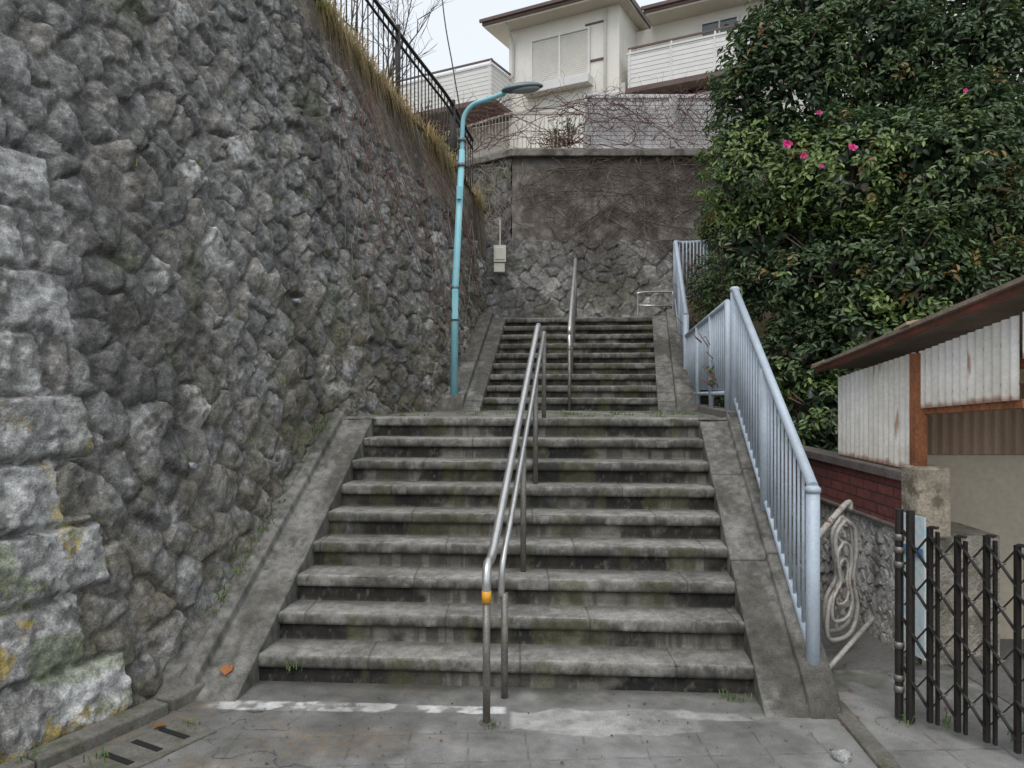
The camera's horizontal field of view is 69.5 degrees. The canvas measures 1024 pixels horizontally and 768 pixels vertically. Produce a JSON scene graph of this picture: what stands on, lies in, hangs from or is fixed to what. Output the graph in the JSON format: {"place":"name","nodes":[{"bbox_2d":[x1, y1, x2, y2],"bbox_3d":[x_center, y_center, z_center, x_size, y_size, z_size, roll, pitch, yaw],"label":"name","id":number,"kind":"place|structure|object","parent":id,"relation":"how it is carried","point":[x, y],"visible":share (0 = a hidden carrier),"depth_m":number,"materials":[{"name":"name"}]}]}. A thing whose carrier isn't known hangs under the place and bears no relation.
{"place":"outdoors","nodes":[
{"label":"outdoors","id":0,"kind":"place"},
{"bbox_2d":[315,0,489,228],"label":"bank terrain","id":1,"kind":"structure","parent":0,"point":[419,127],"depth_m":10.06,"materials":[{"name":"beige plant"}]},
{"bbox_2d":[336,0,453,88],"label":"bare tree","id":2,"kind":"object","parent":1,"relation":"on","point":[405,30],"visible":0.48,"depth_m":14.12,"materials":[{"name":"brown plant"}]},
{"bbox_2d":[329,0,473,186],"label":"iron fence","id":3,"kind":"object","parent":1,"relation":"on","point":[398,37],"visible":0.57,"depth_m":10.10,"materials":[{"name":"black metal"}]},
{"bbox_2d":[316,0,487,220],"bbox_3d":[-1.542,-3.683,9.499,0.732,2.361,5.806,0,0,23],"label":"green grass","id":4,"kind":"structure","parent":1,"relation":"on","point":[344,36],"depth_m":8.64,"materials":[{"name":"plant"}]},
{"bbox_2d":[405,100,484,156],"bbox_3d":[-1.347,-4.838,13.980,1.344,1.265,2.018,0,0,-43],"label":"garden shrub","id":5,"kind":"object","parent":1,"relation":"on","point":[423,115],"visible":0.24,"depth_m":13.71,"materials":[{"name":"brown plant"}]},
{"bbox_2d":[327,0,664,127],"label":"sky","id":6,"kind":"structure","parent":0,"point":[469,41],"materials":[{"name":"white"}]},
{"bbox_2d":[510,163,511,234],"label":"cable","id":7,"kind":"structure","parent":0,"point":[511,201],"depth_m":15.59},
{"bbox_2d":[439,121,508,161],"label":"wing","id":8,"kind":"structure","parent":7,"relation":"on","point":[498,129],"depth_m":20.38,"materials":[{"name":"white paint"}]},
{"bbox_2d":[415,99,512,134],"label":"balcony soffit","id":9,"kind":"structure","parent":8,"relation":"on","point":[481,107],"depth_m":19.59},
{"bbox_2d":[394,60,511,111],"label":"balcony trim","id":10,"kind":"structure","parent":9,"relation":"on","point":[475,67],"depth_m":19.26,"materials":[{"name":"white metal"}]},
{"bbox_2d":[394,58,510,81],"bbox_3d":[-2.610,-8.275,20.655,5.479,0.040,1.365,0,0,28],"label":"balcony handrail","id":11,"kind":"object","parent":10,"relation":"on","point":[478,62],"visible":0.64,"depth_m":19.30,"materials":[{"name":"white metal"}]},
{"bbox_2d":[401,65,511,112],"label":"balcony parapet","id":12,"kind":"structure","parent":9,"relation":"on","point":[477,79],"depth_m":19.18,"materials":[{"name":"white"}]},
{"bbox_2d":[509,9,635,148],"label":"block","id":13,"kind":"structure","parent":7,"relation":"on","point":[620,35],"depth_m":18.89,"materials":[{"name":"white paint"}]},
{"bbox_2d":[522,26,592,98],"bbox_3d":[1.150,-8.285,18.920,1.850,1.500,0.318,0,0,28],"label":"window frame","id":14,"kind":"object","parent":13,"relation":"attached to","point":[572,82],"visible":0.86,"depth_m":18.80,"materials":[{"name":"white metal"}]},
{"bbox_2d":[533,29,587,82],"bbox_3d":[1.238,-8.405,19.034,1.560,1.140,0.033,0,0,28],"label":"shutter","id":15,"kind":"object","parent":14,"relation":"attached to","point":[574,53],"visible":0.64,"depth_m":18.98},
{"bbox_2d":[503,8,618,111],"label":"downpipes","id":16,"kind":"object","parent":13,"relation":"attached to","point":[513,50],"visible":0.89,"depth_m":19.00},
{"bbox_2d":[585,20,603,61],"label":"brackets","id":17,"kind":"object","parent":13,"relation":"attached to","point":[601,58],"visible":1,"depth_m":18.56,"materials":[{"name":"metal"}]},
{"bbox_2d":[620,82,627,93],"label":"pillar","id":18,"kind":"structure","parent":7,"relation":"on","point":[622,89],"depth_m":18.26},
{"bbox_2d":[456,149,841,168],"bbox_3d":[3.069,-3.935,12.916,11.778,0.120,1.839,0,0,10],"label":"coping","id":19,"kind":"object","parent":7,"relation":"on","point":[552,153],"visible":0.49,"depth_m":12.52,"materials":[{"name":"grey concrete"}]},
{"bbox_2d":[443,112,583,162],"bbox_3d":[-0.109,-4.356,13.139,2.764,0.759,0.528,0,0,21],"label":"slatted fence","id":20,"kind":"object","parent":19,"relation":"on","point":[529,113],"visible":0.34,"depth_m":12.85,"materials":[{"name":"white metal"}]},
{"bbox_2d":[540,107,595,147],"bbox_3d":[0.977,-4.454,13.211,1.050,0.880,0.919,0,0,0],"label":"garden shrub","id":21,"kind":"object","parent":19,"relation":"on","point":[555,129],"visible":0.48,"depth_m":13.06,"materials":[{"name":"brown plant"}]},
{"bbox_2d":[439,86,729,152],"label":"ivy vines","id":22,"kind":"object","parent":19,"relation":"on","point":[520,132],"visible":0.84,"depth_m":12.66,"materials":[{"name":"brown plant"}]},
{"bbox_2d":[456,86,742,160],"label":"ivy vines","id":23,"kind":"object","parent":19,"relation":"on","point":[556,137],"visible":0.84,"depth_m":12.65,"materials":[{"name":"brown plant"}]},
{"bbox_2d":[584,94,774,148],"bbox_3d":[2.925,-4.505,12.790,3.350,1.020,0.080,0,0,0],"label":"fence","id":24,"kind":"object","parent":19,"relation":"on","point":[647,142],"visible":0.38,"depth_m":12.80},
{"bbox_2d":[448,68,714,117],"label":"ivy vines","id":25,"kind":"object","parent":24,"relation":"attached to","point":[587,85],"visible":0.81,"depth_m":12.75,"materials":[{"name":"brown plant"}]},
{"bbox_2d":[550,94,731,157],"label":"ivy vines","id":26,"kind":"object","parent":24,"relation":"attached to","point":[678,107],"visible":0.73,"depth_m":12.64,"materials":[{"name":"brown plant"}]},
{"bbox_2d":[512,156,866,303],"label":"ivy vines","id":27,"kind":"object","parent":19,"relation":"hanging from","point":[611,218],"visible":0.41,"depth_m":12.55,"materials":[{"name":"brown plant"}]},
{"bbox_2d":[513,148,919,302],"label":"ivy vines","id":28,"kind":"object","parent":19,"relation":"attached to","point":[632,215],"visible":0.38,"depth_m":12.55,"materials":[{"name":"brown plant"}]},
{"bbox_2d":[514,156,944,278],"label":"ivy vines","id":29,"kind":"object","parent":19,"relation":"attached to","point":[639,193],"visible":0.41,"depth_m":12.55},
{"bbox_2d":[636,0,1023,120],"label":"wing","id":30,"kind":"structure","parent":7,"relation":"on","point":[670,31],"depth_m":18.82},
{"bbox_2d":[510,0,763,35],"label":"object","id":31,"kind":"object","parent":30,"relation":"on","point":[568,19],"depth_m":18.86,"materials":[{"name":"beige paint"}]},
{"bbox_2d":[484,0,649,48],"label":"roof soffit","id":32,"kind":"structure","parent":31,"relation":"on","point":[497,30],"depth_m":18.92,"materials":[{"name":"beige paint"}]},
{"bbox_2d":[482,0,651,28],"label":"roof fascia","id":33,"kind":"structure","parent":32,"relation":"on","point":[638,8],"depth_m":18.87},
{"bbox_2d":[479,0,565,22],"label":"roof gutter","id":34,"kind":"object","parent":33,"relation":"attached to","point":[520,10],"visible":1,"depth_m":18.91,"materials":[{"name":"metal"}]},
{"bbox_2d":[643,0,698,25],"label":"wing roof fascia","id":35,"kind":"structure","parent":30,"relation":"attached to","point":[666,6],"depth_m":18.37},
{"bbox_2d":[641,0,682,10],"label":"wing roof gutter","id":36,"kind":"object","parent":35,"relation":"attached to","point":[657,4],"visible":1,"depth_m":18.41,"materials":[{"name":"brown metal"}]},
{"bbox_2d":[645,0,760,25],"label":"wing roof soffit","id":37,"kind":"structure","parent":30,"relation":"attached to","point":[681,12],"depth_m":18.42,"materials":[{"name":"beige paint"}]},
{"bbox_2d":[700,14,738,36],"bbox_3d":[5.175,-8.855,18.400,0.950,0.500,0.057,0,0,28],"label":"wing window frame","id":38,"kind":"object","parent":30,"relation":"attached to","point":[715,20],"visible":0.41,"depth_m":18.38,"materials":[{"name":"white metal"}]},
{"bbox_2d":[703,17,736,35],"bbox_3d":[5.185,-8.855,18.418,0.850,0.400,0.018,0,0,28],"label":"wing window glass","id":39,"kind":"object","parent":38,"relation":"in","point":[714,25],"visible":0.36,"depth_m":18.43,"materials":[{"name":"grey glass"}]},
{"bbox_2d":[626,36,963,93],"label":"balcony soffit","id":40,"kind":"structure","parent":30,"relation":"attached to","point":[671,85],"depth_m":17.75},
{"bbox_2d":[627,22,774,87],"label":"balcony trim","id":41,"kind":"structure","parent":40,"relation":"on","point":[715,34],"depth_m":17.66,"materials":[{"name":"white metal"}]},
{"bbox_2d":[628,10,797,49],"bbox_3d":[6.860,-8.275,16.808,8.378,0.040,1.255,0,0,28],"label":"balcony handrail","id":42,"kind":"object","parent":41,"relation":"on","point":[684,36],"visible":0.56,"depth_m":17.57,"materials":[{"name":"metal"}]},
{"bbox_2d":[630,0,1023,87],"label":"balcony parapet","id":43,"kind":"structure","parent":40,"relation":"on","point":[691,58],"depth_m":17.61,"materials":[{"name":"white"}]},
{"bbox_2d":[50,670,1023,767],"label":"pavement","id":44,"kind":"structure","parent":0,"point":[586,723],"depth_m":3.92,"materials":[{"name":"grey concrete"}]},
{"bbox_2d":[68,718,216,767],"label":"drain cover","id":45,"kind":"object","parent":44,"relation":"on","point":[160,742],"visible":0.98,"depth_m":3.72,"materials":[{"name":"concrete"}]},
{"bbox_2d":[79,692,851,767],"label":"ground litter","id":46,"kind":"object","parent":44,"relation":"on","point":[455,723],"visible":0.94,"depth_m":3.83,"materials":[{"name":"brown plant"}]},
{"bbox_2d":[148,408,842,719],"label":"stone staircase","id":47,"kind":"structure","parent":44,"relation":"on","point":[653,561],"depth_m":5.17,"materials":[{"name":"concrete"}]},
{"bbox_2d":[153,664,232,726],"bbox_3d":[-1.788,1.764,4.194,0.072,0.118,0.632,0,0,15],"label":"dead leaf","id":48,"kind":"object","parent":47,"relation":"on","point":[225,670],"visible":1,"depth_m":4.44,"materials":[{"name":"orange plant"}]},
{"bbox_2d":[479,323,545,725],"bbox_3d":[0.076,0.638,5.429,0.109,2.414,2.968,0,0,8],"label":"stair handrail","id":49,"kind":"object","parent":47,"relation":"on","point":[520,480],"visible":0.98,"depth_m":4.75,"materials":[{"name":"silver metal"}]},
{"bbox_2d":[730,286,820,665],"bbox_3d":[1.897,0.464,5.525,0.092,2.702,2.494,0,0,6],"label":"steel railing","id":50,"kind":"object","parent":47,"relation":"on","point":[744,338],"visible":0.97,"depth_m":5.12,"materials":[{"name":"metal"}]},
{"bbox_2d":[13,408,1023,767],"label":"ground weeds","id":51,"kind":"object","parent":44,"relation":"on","point":[223,594],"visible":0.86,"depth_m":5.06,"materials":[{"name":"green plant"}]},
{"bbox_2d":[805,499,875,668],"bbox_3d":[2.138,1.312,4.921,0.843,1.036,0.283,0,0,-37],"label":"hose","id":52,"kind":"object","parent":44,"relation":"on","point":[829,600],"visible":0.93,"depth_m":5.00,"materials":[{"name":"grey rubber"}]},
{"bbox_2d":[831,749,851,763],"bbox_3d":[1.619,1.826,3.619,0.097,0.061,0.090,0,0,-31],"label":"loose stone","id":53,"kind":"object","parent":44,"relation":"on","point":[842,756],"visible":1,"depth_m":3.60,"materials":[{"name":"grey stone"}]},
{"bbox_2d":[841,664,946,725],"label":"fallen leaves","id":54,"kind":"object","parent":44,"relation":"on","point":[945,708],"visible":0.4,"depth_m":4.15,"materials":[{"name":"brown plant"}]},
{"bbox_2d":[894,508,1023,753],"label":"folding gate","id":55,"kind":"structure","parent":44,"relation":"on","point":[986,619],"depth_m":3.80,"materials":[{"name":"black metal"}]},
{"bbox_2d":[281,588,953,767],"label":"ground","id":56,"kind":"structure","parent":0,"point":[867,650],"depth_m":5.07,"materials":[{"name":"grey concrete"}]},
{"bbox_2d":[0,681,205,767],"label":"gutter kerb","id":57,"kind":"structure","parent":56,"relation":"on","point":[69,746],"depth_m":3.82,"materials":[{"name":"concrete"}]},
{"bbox_2d":[0,0,488,763],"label":"stone retaining wall","id":58,"kind":"structure","parent":56,"relation":"on","point":[142,364],"depth_m":5.11,"materials":[{"name":"grey stone"}]},
{"bbox_2d":[189,285,380,468],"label":"weep pipes","id":59,"kind":"object","parent":58,"relation":"attached to","point":[194,465],"visible":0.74,"depth_m":6.67,"materials":[{"name":"plastic"}]},
{"bbox_2d":[133,0,488,621],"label":"wall weeds","id":60,"kind":"object","parent":58,"relation":"attached to","point":[362,167],"depth_m":7.20,"materials":[{"name":"green plant"}]},
{"bbox_2d":[321,49,486,378],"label":"ivy vines","id":61,"kind":"object","parent":58,"relation":"attached to","point":[385,174],"visible":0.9,"depth_m":8.78,"materials":[{"name":"brown plant"}]},
{"bbox_2d":[327,42,488,343],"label":"ivy vines","id":62,"kind":"object","parent":58,"relation":"attached to","point":[465,325],"visible":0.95,"depth_m":9.24,"materials":[{"name":"brown plant"}]},
{"bbox_2d":[357,404,737,419],"bbox_3d":[-0.126,0.545,7.950,4.949,0.600,2.700,0,0,0],"label":"stair landing","id":63,"kind":"object","parent":56,"relation":"on","point":[715,411],"visible":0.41,"depth_m":7.67,"materials":[{"name":"concrete"}]},
{"bbox_2d":[442,0,542,395],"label":"street lamp","id":64,"kind":"object","parent":63,"relation":"on","point":[527,87],"visible":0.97,"depth_m":8.81,"materials":[{"name":"teal metal"}]},
{"bbox_2d":[436,310,697,411],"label":"stone staircase","id":65,"kind":"structure","parent":63,"relation":"on","point":[627,363],"depth_m":9.63,"materials":[{"name":"stone"}]},
{"bbox_2d":[673,240,707,369],"bbox_3d":[2.515,-1.060,10.683,0.461,2.610,3.192,0,0,20],"label":"steel railing","id":66,"kind":"object","parent":65,"relation":"on","point":[680,306],"visible":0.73,"depth_m":10.46,"materials":[{"name":"metal"}]},
{"bbox_2d":[567,258,576,410],"bbox_3d":[0.827,-0.790,10.024,0.053,2.271,2.612,0,0,6],"label":"stair handrail","id":67,"kind":"object","parent":63,"relation":"on","point":[571,320],"visible":0.98,"depth_m":9.58,"materials":[{"name":"silver metal"}]},
{"bbox_2d":[685,299,729,409],"bbox_3d":[2.095,-0.253,8.050,0.055,1.096,2.260,0,0,3],"label":"steel railing","id":68,"kind":"object","parent":63,"relation":"on","point":[715,322],"visible":0.86,"depth_m":7.62,"materials":[{"name":"metal"}]},
{"bbox_2d":[692,330,752,387],"bbox_3d":[2.270,-0.363,7.888,0.656,0.935,1.306,0,0,11],"label":"climbing plant","id":69,"kind":"object","parent":68,"relation":"attached to","point":[712,381],"visible":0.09,"depth_m":7.58,"materials":[{"name":"green plant"}]},
{"bbox_2d":[773,483,919,665],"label":"stone wall","id":70,"kind":"structure","parent":56,"relation":"on","point":[875,576],"depth_m":5.54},
{"bbox_2d":[837,700,901,767],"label":"edge kerb","id":71,"kind":"structure","parent":56,"relation":"on","point":[874,749],"depth_m":3.77,"materials":[{"name":"concrete"}]},
{"bbox_2d":[822,502,999,664],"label":"concrete wall","id":72,"kind":"structure","parent":56,"relation":"on","point":[974,538],"depth_m":4.84,"materials":[{"name":"grey concrete"}]},
{"bbox_2d":[773,449,900,523],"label":"bricks","id":73,"kind":"object","parent":72,"relation":"on","point":[873,495],"visible":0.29,"depth_m":5.70,"materials":[{"name":"red brick"}]},
{"bbox_2d":[773,441,900,528],"bbox_3d":[2.740,0.800,6.360,0.200,0.410,2.680,0,0,0],"label":"cap","id":74,"kind":"object","parent":72,"relation":"on","point":[866,466],"visible":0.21,"depth_m":5.72,"materials":[{"name":"stone"}]},
{"bbox_2d":[901,464,950,537],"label":"end pillar","id":75,"kind":"structure","parent":72,"relation":"on","point":[926,492],"depth_m":4.80,"materials":[{"name":"grey concrete"}]},
{"bbox_2d":[904,512,925,659],"bbox_3d":[2.586,1.295,4.758,0.024,0.900,0.204,0,0,-10],"label":"notice sign","id":76,"kind":"object","parent":56,"relation":"on","point":[920,575],"visible":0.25,"depth_m":4.70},
{"bbox_2d":[811,275,1023,707],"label":"corrugated shed","id":77,"kind":"structure","parent":56,"relation":"on","point":[944,388],"depth_m":5.29,"materials":[{"name":"white paint"}]},
{"bbox_2d":[686,183,1023,447],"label":"bank terrain","id":78,"kind":"structure","parent":0,"point":[757,326],"depth_m":10.48,"materials":[{"name":"soil"}]},
{"bbox_2d":[689,318,718,405],"bbox_3d":[2.550,-0.335,11.990,6.900,1.360,1.420,0,0,0],"label":"landing","id":79,"kind":"object","parent":78,"relation":"on","point":[702,399],"depth_m":11.28,"materials":[{"name":"grey concrete"}]},
{"bbox_2d":[485,240,808,317],"bbox_3d":[3.100,-1.555,12.527,7.800,1.800,0.162,0,0,0],"label":"masonry","id":80,"kind":"object","parent":79,"relation":"on","point":[505,297],"visible":0.25,"depth_m":12.54,"materials":[{"name":"grey stone"}]},
{"bbox_2d":[464,159,511,239],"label":"return wall","id":81,"kind":"structure","parent":80,"relation":"on","point":[504,187],"depth_m":12.81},
{"bbox_2d":[464,152,510,269],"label":"ivy vines","id":82,"kind":"object","parent":81,"relation":"attached to","point":[486,219],"visible":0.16,"depth_m":12.81,"materials":[{"name":"brown plant"}]},
{"bbox_2d":[512,158,951,257],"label":"wall","id":83,"kind":"structure","parent":80,"relation":"on","point":[518,233],"depth_m":12.62,"materials":[{"name":"concrete"}]},
{"bbox_2d":[494,219,505,272],"bbox_3d":[-0.200,-2.305,12.264,0.200,0.900,0.192,0,0,0],"label":"meter box","id":84,"kind":"object","parent":83,"relation":"attached to","point":[499,257],"visible":1,"depth_m":12.18,"materials":[{"name":"plastic"}]},
{"bbox_2d":[636,291,672,316],"bbox_3d":[2.263,-1.239,11.650,0.627,0.469,0.044,0,0,-11],"label":"guard rail","id":85,"kind":"object","parent":79,"relation":"on","point":[638,293],"visible":0.77,"depth_m":11.63,"materials":[{"name":"silver metal"}]},
{"bbox_2d":[665,227,806,440],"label":"bank bushes","id":86,"kind":"object","parent":78,"relation":"on","point":[712,298],"visible":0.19,"depth_m":10.39,"materials":[{"name":"green plant"}]},
{"bbox_2d":[689,0,1023,451],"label":"camellia tree","id":87,"kind":"object","parent":78,"relation":"on","point":[973,129],"visible":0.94,"depth_m":7.65,"materials":[{"name":"green plant"}]}
]}

